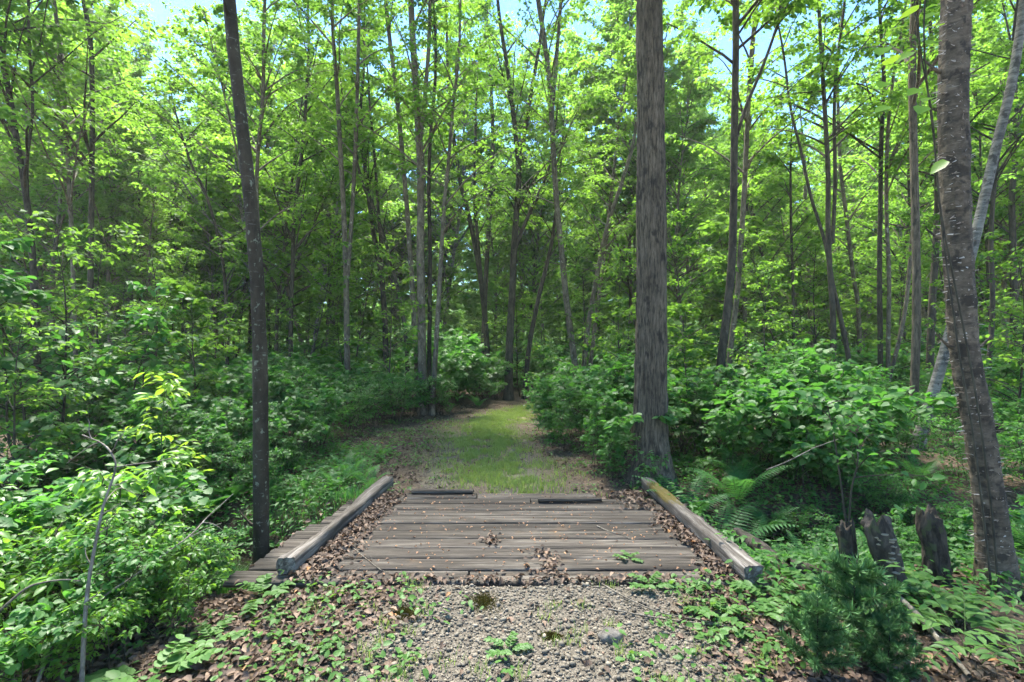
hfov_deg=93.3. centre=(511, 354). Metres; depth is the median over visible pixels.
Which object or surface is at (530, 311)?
sapling
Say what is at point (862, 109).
tree
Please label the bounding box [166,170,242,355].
tree
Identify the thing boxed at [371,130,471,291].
tree
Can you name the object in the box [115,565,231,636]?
shrub
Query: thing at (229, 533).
shrub
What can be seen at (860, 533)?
fern
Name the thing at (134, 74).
tree
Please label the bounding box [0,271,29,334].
sapling
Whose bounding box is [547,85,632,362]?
tree
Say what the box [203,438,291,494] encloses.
shrub
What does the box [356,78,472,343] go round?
tree
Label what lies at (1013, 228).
tree
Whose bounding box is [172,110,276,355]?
tree
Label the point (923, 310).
tree
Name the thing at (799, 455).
twig
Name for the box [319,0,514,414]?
tree
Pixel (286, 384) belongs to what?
shrub
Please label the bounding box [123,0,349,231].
tree
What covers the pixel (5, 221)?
sapling
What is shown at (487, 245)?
tree
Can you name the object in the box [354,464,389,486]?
fern
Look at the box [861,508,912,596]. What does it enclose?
stump
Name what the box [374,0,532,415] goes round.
tree
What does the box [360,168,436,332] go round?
tree
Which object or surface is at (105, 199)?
tree
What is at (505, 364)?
shrub
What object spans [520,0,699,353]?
tree
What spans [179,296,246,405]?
sapling
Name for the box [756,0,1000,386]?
tree
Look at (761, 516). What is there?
fern
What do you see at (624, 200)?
tree
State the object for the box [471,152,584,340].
tree
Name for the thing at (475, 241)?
tree
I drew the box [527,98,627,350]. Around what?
tree
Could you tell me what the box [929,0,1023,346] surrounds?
tree
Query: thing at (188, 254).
sapling
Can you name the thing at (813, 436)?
shrub
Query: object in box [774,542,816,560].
shrub
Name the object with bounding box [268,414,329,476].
shrub
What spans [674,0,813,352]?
tree
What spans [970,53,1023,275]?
tree
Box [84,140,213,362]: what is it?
tree
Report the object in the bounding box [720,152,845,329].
tree
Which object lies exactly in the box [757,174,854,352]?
tree
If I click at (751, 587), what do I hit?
seedling
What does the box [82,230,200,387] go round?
sapling
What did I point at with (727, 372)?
shrub
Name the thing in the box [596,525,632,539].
twig
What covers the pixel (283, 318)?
sapling
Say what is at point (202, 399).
shrub
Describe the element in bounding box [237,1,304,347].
tree
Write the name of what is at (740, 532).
mossy log
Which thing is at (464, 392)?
shrub
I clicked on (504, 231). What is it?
tree
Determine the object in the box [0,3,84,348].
tree
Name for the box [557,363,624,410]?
shrub
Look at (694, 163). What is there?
tree
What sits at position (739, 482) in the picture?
fern
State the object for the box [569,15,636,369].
tree
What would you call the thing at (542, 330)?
sapling
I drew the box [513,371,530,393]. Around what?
shrub
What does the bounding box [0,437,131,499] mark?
shrub
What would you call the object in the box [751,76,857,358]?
tree
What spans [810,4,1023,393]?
tree
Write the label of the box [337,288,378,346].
sapling
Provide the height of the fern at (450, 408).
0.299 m
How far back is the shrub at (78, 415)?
7.43 m
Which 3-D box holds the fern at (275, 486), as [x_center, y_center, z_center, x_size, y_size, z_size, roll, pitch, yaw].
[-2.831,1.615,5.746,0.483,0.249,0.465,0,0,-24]
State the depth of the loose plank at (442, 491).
5.52 m
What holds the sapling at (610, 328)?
on the forest ground at (558, 455)
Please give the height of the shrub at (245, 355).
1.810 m
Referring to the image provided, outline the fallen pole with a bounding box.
[883,583,971,677]
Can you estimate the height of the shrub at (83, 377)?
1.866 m
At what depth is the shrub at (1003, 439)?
6.61 m
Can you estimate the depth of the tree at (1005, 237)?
30.12 m
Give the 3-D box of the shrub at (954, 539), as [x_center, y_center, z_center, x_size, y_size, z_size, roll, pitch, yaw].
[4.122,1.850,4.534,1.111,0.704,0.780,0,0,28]
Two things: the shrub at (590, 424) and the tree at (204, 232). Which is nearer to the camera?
the shrub at (590, 424)
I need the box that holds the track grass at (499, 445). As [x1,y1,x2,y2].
[401,401,607,497]
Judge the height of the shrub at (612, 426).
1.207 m
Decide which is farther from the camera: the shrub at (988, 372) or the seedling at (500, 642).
the shrub at (988, 372)
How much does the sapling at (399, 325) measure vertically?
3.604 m
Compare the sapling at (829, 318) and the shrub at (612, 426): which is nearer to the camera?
the shrub at (612, 426)
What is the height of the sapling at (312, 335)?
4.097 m
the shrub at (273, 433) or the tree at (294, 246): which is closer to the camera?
the shrub at (273, 433)
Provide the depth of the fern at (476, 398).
14.96 m
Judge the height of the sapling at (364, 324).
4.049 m
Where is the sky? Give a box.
[5,0,1023,302]
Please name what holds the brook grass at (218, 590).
on the forest ground at (558, 455)
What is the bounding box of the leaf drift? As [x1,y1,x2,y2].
[288,488,741,585]
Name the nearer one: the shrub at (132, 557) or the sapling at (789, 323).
the shrub at (132, 557)
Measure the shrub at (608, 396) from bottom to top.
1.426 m
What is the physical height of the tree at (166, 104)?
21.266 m
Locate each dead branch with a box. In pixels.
[0,579,94,611]
[36,494,232,681]
[68,419,183,681]
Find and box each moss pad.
[384,600,422,626]
[458,587,505,615]
[531,631,565,641]
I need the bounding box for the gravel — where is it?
[227,444,825,681]
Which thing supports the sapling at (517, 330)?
on the forest ground at (558, 455)
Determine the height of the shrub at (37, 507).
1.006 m
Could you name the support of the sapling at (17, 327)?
on the forest ground at (558, 455)
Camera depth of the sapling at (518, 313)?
31.48 m
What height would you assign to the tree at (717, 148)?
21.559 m
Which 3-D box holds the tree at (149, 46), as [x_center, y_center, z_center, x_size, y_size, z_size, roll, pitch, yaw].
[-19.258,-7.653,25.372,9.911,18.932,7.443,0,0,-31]
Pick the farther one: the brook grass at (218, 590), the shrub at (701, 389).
the shrub at (701, 389)
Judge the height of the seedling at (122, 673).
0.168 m
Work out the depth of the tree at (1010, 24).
20.83 m
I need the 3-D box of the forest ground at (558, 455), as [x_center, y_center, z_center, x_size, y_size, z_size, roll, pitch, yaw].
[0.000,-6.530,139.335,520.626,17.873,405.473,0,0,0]
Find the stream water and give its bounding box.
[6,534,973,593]
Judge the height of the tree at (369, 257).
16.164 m
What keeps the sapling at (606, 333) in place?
on the forest ground at (558, 455)
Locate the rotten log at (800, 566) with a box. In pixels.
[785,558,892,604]
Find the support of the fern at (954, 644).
on the forest ground at (558, 455)
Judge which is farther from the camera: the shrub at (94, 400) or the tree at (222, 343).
the tree at (222, 343)
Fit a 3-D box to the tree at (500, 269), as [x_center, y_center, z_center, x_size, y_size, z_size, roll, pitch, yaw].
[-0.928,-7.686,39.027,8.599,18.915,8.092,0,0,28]
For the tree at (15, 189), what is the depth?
19.93 m
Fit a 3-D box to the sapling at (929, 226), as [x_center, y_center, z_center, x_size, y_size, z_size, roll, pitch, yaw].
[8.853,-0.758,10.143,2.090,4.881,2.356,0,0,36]
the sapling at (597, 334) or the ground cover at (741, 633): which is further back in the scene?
the sapling at (597, 334)
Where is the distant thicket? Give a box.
[0,241,1022,364]
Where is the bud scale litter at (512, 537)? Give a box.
[334,492,712,581]
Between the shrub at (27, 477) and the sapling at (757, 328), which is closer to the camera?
the shrub at (27, 477)
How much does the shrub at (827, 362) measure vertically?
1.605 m
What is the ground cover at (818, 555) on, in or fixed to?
on the forest ground at (558, 455)
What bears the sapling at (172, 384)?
on the forest ground at (558, 455)
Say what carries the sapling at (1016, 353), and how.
on the forest ground at (558, 455)
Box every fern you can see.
[185,489,231,517]
[251,477,291,497]
[283,469,323,491]
[311,463,360,488]
[317,450,365,478]
[333,460,377,484]
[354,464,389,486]
[443,403,458,412]
[465,395,487,407]
[635,473,739,514]
[646,484,798,550]
[687,465,794,505]
[701,449,768,477]
[731,506,798,535]
[731,515,807,553]
[780,530,832,561]
[817,528,909,562]
[843,439,912,472]
[860,559,1023,669]
[891,449,967,481]
[1011,507,1023,547]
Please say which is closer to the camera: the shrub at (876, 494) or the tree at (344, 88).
the shrub at (876, 494)
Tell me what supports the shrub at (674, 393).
on the forest ground at (558, 455)
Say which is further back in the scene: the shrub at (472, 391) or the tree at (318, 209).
the tree at (318, 209)
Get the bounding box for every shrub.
[0,343,33,404]
[0,364,147,466]
[0,365,42,416]
[0,383,111,456]
[0,423,118,496]
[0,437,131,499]
[0,447,75,524]
[0,447,192,600]
[0,463,208,603]
[0,479,100,618]
[0,501,180,629]
[0,504,193,637]
[0,516,152,654]
[0,580,114,681]
[0,603,92,681]
[4,463,212,589]
[11,391,169,487]
[30,578,157,679]
[53,369,98,413]
[63,488,213,592]
[69,351,168,396]
[69,520,219,622]
[71,369,209,435]
[75,425,201,493]
[100,379,251,453]
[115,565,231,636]
[129,364,214,443]
[129,391,247,471]
[138,521,250,603]
[150,364,214,415]
[165,532,245,593]
[172,362,192,371]
[174,397,279,471]
[179,405,252,480]
[183,396,323,464]
[184,365,250,410]
[189,358,213,390]
[199,367,299,424]
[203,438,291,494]
[208,361,295,397]
[214,359,310,402]
[216,353,314,380]
[237,364,317,440]
[268,351,349,410]
[268,374,358,430]
[268,387,353,451]
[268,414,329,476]
[281,379,355,440]
[296,408,338,448]
[301,370,369,425]
[322,384,383,435]
[330,374,393,425]
[335,362,411,414]
[359,359,404,399]
[370,375,426,423]
[380,370,443,418]
[413,377,456,414]
[451,381,471,403]
[459,357,514,401]
[468,380,493,400]
[483,376,507,399]
[483,376,513,397]
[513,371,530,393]
[522,366,585,387]
[522,378,555,415]
[523,393,573,435]
[526,378,589,441]
[528,389,558,420]
[535,372,573,393]
[535,411,578,450]
[547,385,594,431]
[549,373,586,412]
[553,361,584,413]
[553,374,633,447]
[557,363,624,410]
[562,357,673,419]
[574,353,669,445]
[574,372,634,458]
[580,416,630,469]
[589,357,680,402]
[592,392,689,457]
[596,433,640,481]
[667,352,766,443]
[667,377,732,460]
[668,356,682,380]
[668,373,783,456]
[669,377,757,457]
[678,353,751,389]
[694,374,822,467]
[698,347,851,444]
[699,409,792,474]
[701,364,925,471]
[714,360,881,460]
[740,337,842,421]
[744,406,897,498]
[759,439,887,504]
[774,502,858,546]
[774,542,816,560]
[785,358,872,385]
[791,371,956,453]
[799,344,876,369]
[800,528,871,559]
[808,363,891,447]
[836,363,905,393]
[844,467,930,519]
[859,358,921,395]
[859,511,921,566]
[860,526,972,564]
[864,393,920,455]
[868,411,951,465]
[878,491,947,527]
[890,504,1023,566]
[900,367,989,426]
[905,386,997,444]
[906,499,973,553]
[913,417,1021,480]
[920,356,1023,432]
[943,497,1023,549]
[954,494,1023,549]
[963,511,1023,555]
[985,364,1023,432]
[988,381,1023,443]
[991,397,1023,472]
[995,419,1023,488]
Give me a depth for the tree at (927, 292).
26.49 m
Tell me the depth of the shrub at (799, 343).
10.19 m
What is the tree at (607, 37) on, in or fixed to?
on the forest ground at (558, 455)
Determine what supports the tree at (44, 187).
on the forest ground at (558, 455)
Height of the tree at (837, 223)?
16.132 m
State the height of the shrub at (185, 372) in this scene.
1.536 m
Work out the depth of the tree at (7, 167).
27.58 m
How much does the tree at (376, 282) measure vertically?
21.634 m
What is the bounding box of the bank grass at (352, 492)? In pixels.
[234,482,372,537]
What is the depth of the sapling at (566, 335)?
23.45 m
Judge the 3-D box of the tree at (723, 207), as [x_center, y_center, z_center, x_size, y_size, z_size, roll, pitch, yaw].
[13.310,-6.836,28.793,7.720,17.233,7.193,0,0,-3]
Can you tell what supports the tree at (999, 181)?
on the forest ground at (558, 455)
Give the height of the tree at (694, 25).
21.047 m
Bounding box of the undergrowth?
[0,322,1021,406]
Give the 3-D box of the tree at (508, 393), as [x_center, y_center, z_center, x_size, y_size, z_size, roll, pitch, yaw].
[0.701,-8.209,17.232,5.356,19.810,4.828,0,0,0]
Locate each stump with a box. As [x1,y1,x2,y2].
[836,518,858,577]
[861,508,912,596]
[915,504,953,585]
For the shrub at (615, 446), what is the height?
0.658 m
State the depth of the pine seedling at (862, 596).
2.58 m
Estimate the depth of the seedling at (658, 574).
3.31 m
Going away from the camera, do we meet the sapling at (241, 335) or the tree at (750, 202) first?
the tree at (750, 202)
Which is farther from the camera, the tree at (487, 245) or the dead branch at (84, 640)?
the tree at (487, 245)
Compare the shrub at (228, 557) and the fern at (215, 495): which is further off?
the fern at (215, 495)
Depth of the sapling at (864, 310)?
24.30 m
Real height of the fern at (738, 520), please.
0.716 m
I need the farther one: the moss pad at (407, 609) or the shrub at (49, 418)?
the shrub at (49, 418)
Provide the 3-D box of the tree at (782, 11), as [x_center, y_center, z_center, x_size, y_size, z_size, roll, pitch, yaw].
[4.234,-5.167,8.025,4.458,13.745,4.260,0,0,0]
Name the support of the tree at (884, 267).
on the forest ground at (558, 455)
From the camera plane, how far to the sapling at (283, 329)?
21.58 m
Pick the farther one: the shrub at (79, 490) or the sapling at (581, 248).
the sapling at (581, 248)
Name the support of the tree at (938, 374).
on the forest ground at (558, 455)
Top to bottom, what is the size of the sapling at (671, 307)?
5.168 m
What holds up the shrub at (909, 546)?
on the forest ground at (558, 455)
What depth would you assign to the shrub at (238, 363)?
9.83 m
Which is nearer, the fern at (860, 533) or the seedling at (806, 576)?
the seedling at (806, 576)
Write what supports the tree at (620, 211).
on the forest ground at (558, 455)
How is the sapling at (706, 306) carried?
on the forest ground at (558, 455)
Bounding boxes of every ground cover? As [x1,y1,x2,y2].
[40,425,1023,623]
[55,568,934,681]
[203,417,892,535]
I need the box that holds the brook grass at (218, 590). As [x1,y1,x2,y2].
[70,559,263,625]
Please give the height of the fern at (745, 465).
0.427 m
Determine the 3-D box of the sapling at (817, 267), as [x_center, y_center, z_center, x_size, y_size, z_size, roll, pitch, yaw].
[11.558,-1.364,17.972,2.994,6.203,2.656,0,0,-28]
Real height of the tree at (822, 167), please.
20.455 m
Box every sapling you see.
[0,209,145,429]
[0,213,84,426]
[0,237,122,489]
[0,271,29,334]
[0,290,50,379]
[0,305,101,540]
[35,221,170,407]
[57,281,204,469]
[77,236,181,365]
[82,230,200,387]
[86,256,177,366]
[111,372,212,521]
[138,277,234,405]
[147,241,243,389]
[173,322,210,368]
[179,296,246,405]
[222,315,251,366]
[229,320,249,357]
[236,288,299,357]
[265,296,293,349]
[266,285,309,355]
[266,294,307,364]
[268,241,353,367]
[273,290,339,372]
[280,236,360,355]
[305,318,325,350]
[316,286,370,371]
[319,285,356,346]
[322,235,409,378]
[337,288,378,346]
[343,251,432,415]
[358,311,391,348]
[359,319,380,356]
[380,319,410,370]
[388,316,403,348]
[426,296,459,334]
[432,283,463,344]
[443,301,461,342]
[461,307,480,344]
[461,320,483,348]
[475,270,527,358]
[478,312,505,351]
[487,279,548,396]
[489,289,526,346]
[493,299,530,367]
[502,291,549,375]
[513,277,565,360]
[524,307,551,358]
[531,229,617,378]
[548,272,610,357]
[557,288,586,351]
[576,245,675,377]
[577,315,611,371]
[585,269,633,354]
[598,306,635,402]
[610,309,627,351]
[620,199,727,431]
[624,293,683,367]
[632,285,683,356]
[667,303,724,450]
[669,210,813,368]
[680,286,724,356]
[711,258,821,431]
[725,226,841,372]
[730,310,760,352]
[757,223,850,347]
[772,215,876,355]
[781,298,817,342]
[786,234,876,351]
[796,236,909,346]
[818,294,862,350]
[840,301,873,352]
[860,229,950,380]
[867,303,900,350]
[872,197,1009,432]
[876,253,950,370]
[884,301,923,354]
[891,322,924,352]
[942,229,1023,451]
[978,247,1023,348]
[979,310,1023,388]
[980,290,1022,348]
[985,299,1022,379]
[999,290,1022,350]
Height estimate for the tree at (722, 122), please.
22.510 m
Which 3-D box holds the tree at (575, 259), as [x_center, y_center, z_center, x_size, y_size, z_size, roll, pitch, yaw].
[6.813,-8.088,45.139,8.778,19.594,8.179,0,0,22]
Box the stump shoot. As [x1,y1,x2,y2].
[797,394,946,527]
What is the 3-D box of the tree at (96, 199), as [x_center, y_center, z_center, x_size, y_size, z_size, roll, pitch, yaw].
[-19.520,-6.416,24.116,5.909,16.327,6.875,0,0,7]
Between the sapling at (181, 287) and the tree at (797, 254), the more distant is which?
the tree at (797, 254)
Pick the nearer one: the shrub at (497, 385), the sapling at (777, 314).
the sapling at (777, 314)
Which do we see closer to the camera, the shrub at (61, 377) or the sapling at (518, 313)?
the shrub at (61, 377)
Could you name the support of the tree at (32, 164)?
on the forest ground at (558, 455)
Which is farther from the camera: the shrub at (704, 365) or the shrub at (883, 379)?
the shrub at (704, 365)
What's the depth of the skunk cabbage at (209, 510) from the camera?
5.42 m
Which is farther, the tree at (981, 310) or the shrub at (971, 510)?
the tree at (981, 310)
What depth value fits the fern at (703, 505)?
5.72 m
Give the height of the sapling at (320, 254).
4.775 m
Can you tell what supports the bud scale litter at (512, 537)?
on the plank bridge
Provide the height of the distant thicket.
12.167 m
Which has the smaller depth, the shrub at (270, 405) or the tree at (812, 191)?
the shrub at (270, 405)
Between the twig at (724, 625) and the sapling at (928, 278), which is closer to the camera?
the twig at (724, 625)
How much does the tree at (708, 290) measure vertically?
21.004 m
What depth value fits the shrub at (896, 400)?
6.07 m
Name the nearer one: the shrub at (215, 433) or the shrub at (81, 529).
the shrub at (81, 529)
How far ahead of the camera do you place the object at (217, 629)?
2.79 m
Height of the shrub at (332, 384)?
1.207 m
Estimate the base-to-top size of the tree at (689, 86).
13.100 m
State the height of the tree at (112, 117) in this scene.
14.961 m
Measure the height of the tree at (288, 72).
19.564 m
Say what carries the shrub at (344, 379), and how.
on the forest ground at (558, 455)
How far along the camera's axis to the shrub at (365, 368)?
12.65 m
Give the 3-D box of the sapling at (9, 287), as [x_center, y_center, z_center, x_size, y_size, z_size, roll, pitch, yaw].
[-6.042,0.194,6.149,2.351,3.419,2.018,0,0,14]
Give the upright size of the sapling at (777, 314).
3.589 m
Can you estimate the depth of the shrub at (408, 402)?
11.58 m
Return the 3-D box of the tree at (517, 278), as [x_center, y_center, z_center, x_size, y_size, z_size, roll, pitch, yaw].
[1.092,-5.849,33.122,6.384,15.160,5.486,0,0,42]
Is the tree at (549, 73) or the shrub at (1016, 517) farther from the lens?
the tree at (549, 73)
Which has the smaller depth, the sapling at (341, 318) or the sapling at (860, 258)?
the sapling at (860, 258)
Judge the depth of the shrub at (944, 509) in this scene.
5.32 m
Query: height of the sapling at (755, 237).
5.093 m
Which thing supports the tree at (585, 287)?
on the forest ground at (558, 455)
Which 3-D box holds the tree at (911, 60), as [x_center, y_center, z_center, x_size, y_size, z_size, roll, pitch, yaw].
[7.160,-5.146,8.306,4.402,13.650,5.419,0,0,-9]
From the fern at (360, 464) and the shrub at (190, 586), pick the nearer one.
the shrub at (190, 586)
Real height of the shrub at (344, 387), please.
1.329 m
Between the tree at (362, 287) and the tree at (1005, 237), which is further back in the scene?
the tree at (362, 287)
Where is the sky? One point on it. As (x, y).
(161, 15)
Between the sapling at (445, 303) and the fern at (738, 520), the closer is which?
the fern at (738, 520)
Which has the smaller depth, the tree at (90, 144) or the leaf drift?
the leaf drift
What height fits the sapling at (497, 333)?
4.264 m
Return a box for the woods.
[6,126,1000,339]
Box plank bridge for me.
[222,476,771,590]
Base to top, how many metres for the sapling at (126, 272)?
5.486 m
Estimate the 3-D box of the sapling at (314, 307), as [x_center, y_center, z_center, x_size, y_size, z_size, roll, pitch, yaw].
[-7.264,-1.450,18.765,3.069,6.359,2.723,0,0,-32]
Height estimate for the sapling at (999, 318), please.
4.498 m
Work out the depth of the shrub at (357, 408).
9.87 m
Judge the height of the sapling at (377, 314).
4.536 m
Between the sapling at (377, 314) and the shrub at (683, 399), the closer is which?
the shrub at (683, 399)
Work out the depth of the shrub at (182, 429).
6.44 m
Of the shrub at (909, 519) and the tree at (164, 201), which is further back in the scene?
the tree at (164, 201)
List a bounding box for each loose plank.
[411,489,473,493]
[538,497,601,501]
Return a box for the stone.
[598,627,623,643]
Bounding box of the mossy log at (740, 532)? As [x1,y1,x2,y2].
[731,527,790,572]
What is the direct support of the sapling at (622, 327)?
on the forest ground at (558, 455)
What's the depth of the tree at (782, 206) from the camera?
31.07 m
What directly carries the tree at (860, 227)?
on the forest ground at (558, 455)
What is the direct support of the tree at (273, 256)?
on the forest ground at (558, 455)
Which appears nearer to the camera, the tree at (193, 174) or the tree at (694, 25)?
the tree at (193, 174)
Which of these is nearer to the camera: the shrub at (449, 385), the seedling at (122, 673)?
the seedling at (122, 673)
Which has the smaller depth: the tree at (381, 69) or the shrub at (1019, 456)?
the shrub at (1019, 456)
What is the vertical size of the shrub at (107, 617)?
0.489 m
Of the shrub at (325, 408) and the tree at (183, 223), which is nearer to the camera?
the shrub at (325, 408)
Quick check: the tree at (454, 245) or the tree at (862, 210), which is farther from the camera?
the tree at (454, 245)
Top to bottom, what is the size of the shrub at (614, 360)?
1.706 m
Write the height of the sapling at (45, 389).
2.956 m
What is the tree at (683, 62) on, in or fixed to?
on the forest ground at (558, 455)
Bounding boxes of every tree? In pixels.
[0,0,148,392]
[0,0,162,441]
[0,0,163,348]
[0,0,167,430]
[0,0,178,350]
[0,0,189,431]
[0,2,161,339]
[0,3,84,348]
[0,12,142,369]
[0,30,122,299]
[0,31,54,258]
[0,46,198,350]
[0,131,74,281]
[0,133,75,229]
[0,167,61,329]
[1,53,189,323]
[1,90,105,345]
[3,1,224,336]
[36,138,134,319]
[50,100,199,363]
[64,117,223,336]
[67,135,222,335]
[70,67,164,332]
[76,127,181,329]
[83,25,326,352]
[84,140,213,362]
[100,120,233,366]
[116,44,314,367]
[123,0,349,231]
[132,74,182,333]
[136,94,266,307]
[146,149,280,370]
[152,114,274,359]
[156,72,320,359]
[160,7,313,342]
[160,24,320,352]
[162,165,210,359]
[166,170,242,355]
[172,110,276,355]
[176,117,240,359]
[186,0,360,358]
[202,0,369,356]
[203,27,371,353]
[215,60,362,346]
[223,0,271,593]
[231,97,377,345]
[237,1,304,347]
[246,92,390,340]
[253,1,452,354]
[262,68,416,348]
[275,70,416,338]
[282,0,444,413]
[284,130,402,343]
[310,47,456,399]
[318,197,397,335]
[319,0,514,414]
[321,121,437,350]
[323,0,426,401]
[329,89,373,341]
[341,62,486,351]
[349,0,448,408]
[355,0,487,401]
[355,71,459,337]
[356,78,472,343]
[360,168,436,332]
[361,189,436,348]
[371,0,583,329]
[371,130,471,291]
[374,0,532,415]
[376,134,473,308]
[383,58,521,333]
[415,0,508,392]
[443,0,537,388]
[451,138,547,350]
[452,50,600,345]
[453,19,608,339]
[456,154,553,313]
[465,0,605,400]
[469,0,602,372]
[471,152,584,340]
[481,153,572,340]
[491,76,600,398]
[493,214,563,320]
[504,146,587,344]
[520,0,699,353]
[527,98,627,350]
[545,161,614,314]
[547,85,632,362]
[548,133,628,343]
[552,0,705,328]
[561,37,674,366]
[565,0,749,356]
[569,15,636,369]
[569,102,672,296]
[582,112,670,314]
[586,32,738,365]
[600,58,759,366]
[604,167,690,298]
[620,0,678,489]
[621,9,782,339]
[626,0,822,447]
[665,0,847,382]
[667,69,766,355]
[668,96,765,340]
[668,137,724,330]
[669,97,803,333]
[669,126,725,337]
[669,131,756,318]
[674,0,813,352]
[676,145,797,322]
[679,81,770,354]
[694,124,804,322]
[696,0,909,364]
[702,166,812,351]
[713,98,811,364]
[713,145,795,302]
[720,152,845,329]
[741,155,859,357]
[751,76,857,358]
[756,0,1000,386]
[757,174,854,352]
[760,159,821,315]
[763,176,833,326]
[764,68,865,347]
[767,170,840,335]
[773,0,927,354]
[773,152,876,342]
[782,52,1005,358]
[788,107,905,342]
[793,66,925,342]
[804,138,882,339]
[806,105,885,326]
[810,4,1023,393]
[815,67,991,348]
[818,0,984,436]
[820,27,1009,340]
[823,149,898,338]
[831,0,1023,414]
[834,0,995,387]
[837,18,1000,294]
[847,174,903,320]
[860,148,986,342]
[861,9,1023,331]
[863,93,1022,336]
[865,11,1009,321]
[869,0,1023,385]
[904,0,1023,330]
[907,0,1023,450]
[919,0,1023,360]
[921,49,1023,348]
[923,0,1023,595]
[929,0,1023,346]
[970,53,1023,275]
[976,68,1008,321]
[977,65,1023,278]
[983,129,1023,299]
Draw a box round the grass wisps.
[271,574,777,681]
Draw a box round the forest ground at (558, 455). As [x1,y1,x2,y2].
[0,303,1023,681]
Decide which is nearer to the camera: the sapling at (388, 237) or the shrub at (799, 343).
the shrub at (799, 343)
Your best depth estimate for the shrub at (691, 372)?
9.14 m
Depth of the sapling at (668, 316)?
13.45 m
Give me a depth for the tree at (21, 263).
32.07 m
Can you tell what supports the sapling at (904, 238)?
on the forest ground at (558, 455)
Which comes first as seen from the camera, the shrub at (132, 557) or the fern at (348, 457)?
the shrub at (132, 557)
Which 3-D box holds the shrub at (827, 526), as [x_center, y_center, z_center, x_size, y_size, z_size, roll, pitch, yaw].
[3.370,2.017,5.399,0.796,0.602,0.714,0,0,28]
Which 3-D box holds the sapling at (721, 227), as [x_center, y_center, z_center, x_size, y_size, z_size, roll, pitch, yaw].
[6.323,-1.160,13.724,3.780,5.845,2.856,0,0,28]
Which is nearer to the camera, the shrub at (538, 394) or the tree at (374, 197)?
the shrub at (538, 394)
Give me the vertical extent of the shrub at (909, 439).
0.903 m
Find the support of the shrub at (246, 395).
on the forest ground at (558, 455)
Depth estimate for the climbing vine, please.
3.49 m
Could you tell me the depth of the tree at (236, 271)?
20.99 m
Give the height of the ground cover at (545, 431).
0.719 m
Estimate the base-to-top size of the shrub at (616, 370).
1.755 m
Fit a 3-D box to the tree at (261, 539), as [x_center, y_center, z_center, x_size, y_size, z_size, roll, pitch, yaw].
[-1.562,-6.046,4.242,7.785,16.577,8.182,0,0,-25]
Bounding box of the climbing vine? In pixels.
[873,0,999,591]
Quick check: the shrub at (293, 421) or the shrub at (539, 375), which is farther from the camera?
the shrub at (539, 375)
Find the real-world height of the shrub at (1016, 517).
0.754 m
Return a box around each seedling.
[77,634,217,681]
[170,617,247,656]
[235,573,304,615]
[483,631,533,658]
[613,550,643,562]
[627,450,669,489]
[628,571,677,589]
[683,594,748,628]
[730,577,801,614]
[748,597,827,637]
[774,590,860,674]
[782,570,867,612]
[804,573,940,630]
[808,550,917,655]
[854,611,929,681]
[886,570,1009,631]
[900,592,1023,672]
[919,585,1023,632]
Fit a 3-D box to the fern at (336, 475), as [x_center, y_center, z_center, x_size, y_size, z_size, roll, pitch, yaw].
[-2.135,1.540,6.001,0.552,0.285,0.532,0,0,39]
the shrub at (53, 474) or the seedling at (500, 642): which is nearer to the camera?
the seedling at (500, 642)
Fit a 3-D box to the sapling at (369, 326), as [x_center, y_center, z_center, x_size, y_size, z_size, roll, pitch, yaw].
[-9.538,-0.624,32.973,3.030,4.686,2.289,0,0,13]
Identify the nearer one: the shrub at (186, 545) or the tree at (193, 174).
the shrub at (186, 545)
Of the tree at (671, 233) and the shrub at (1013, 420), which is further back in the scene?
the tree at (671, 233)
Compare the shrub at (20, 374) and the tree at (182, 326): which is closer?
the shrub at (20, 374)
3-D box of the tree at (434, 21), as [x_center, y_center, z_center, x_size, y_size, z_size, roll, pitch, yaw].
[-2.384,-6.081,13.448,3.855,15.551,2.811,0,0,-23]
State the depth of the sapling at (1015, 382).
7.24 m
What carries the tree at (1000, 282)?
on the forest ground at (558, 455)
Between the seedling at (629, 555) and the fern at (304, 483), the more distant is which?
the fern at (304, 483)
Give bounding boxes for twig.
[350,546,388,572]
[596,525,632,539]
[600,583,707,621]
[609,608,777,627]
[766,439,837,469]
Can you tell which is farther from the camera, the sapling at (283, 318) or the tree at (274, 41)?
the tree at (274, 41)
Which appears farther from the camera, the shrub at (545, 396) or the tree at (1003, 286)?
the tree at (1003, 286)
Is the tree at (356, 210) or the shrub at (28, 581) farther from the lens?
the tree at (356, 210)
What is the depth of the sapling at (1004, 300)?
12.29 m
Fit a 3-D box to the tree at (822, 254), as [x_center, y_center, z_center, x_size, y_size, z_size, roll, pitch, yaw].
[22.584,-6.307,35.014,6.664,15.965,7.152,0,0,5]
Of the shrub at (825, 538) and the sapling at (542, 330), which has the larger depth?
the sapling at (542, 330)
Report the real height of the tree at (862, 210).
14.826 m
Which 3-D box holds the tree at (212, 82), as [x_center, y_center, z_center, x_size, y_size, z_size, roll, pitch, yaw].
[-12.672,-6.503,22.474,6.907,16.547,7.412,0,0,-34]

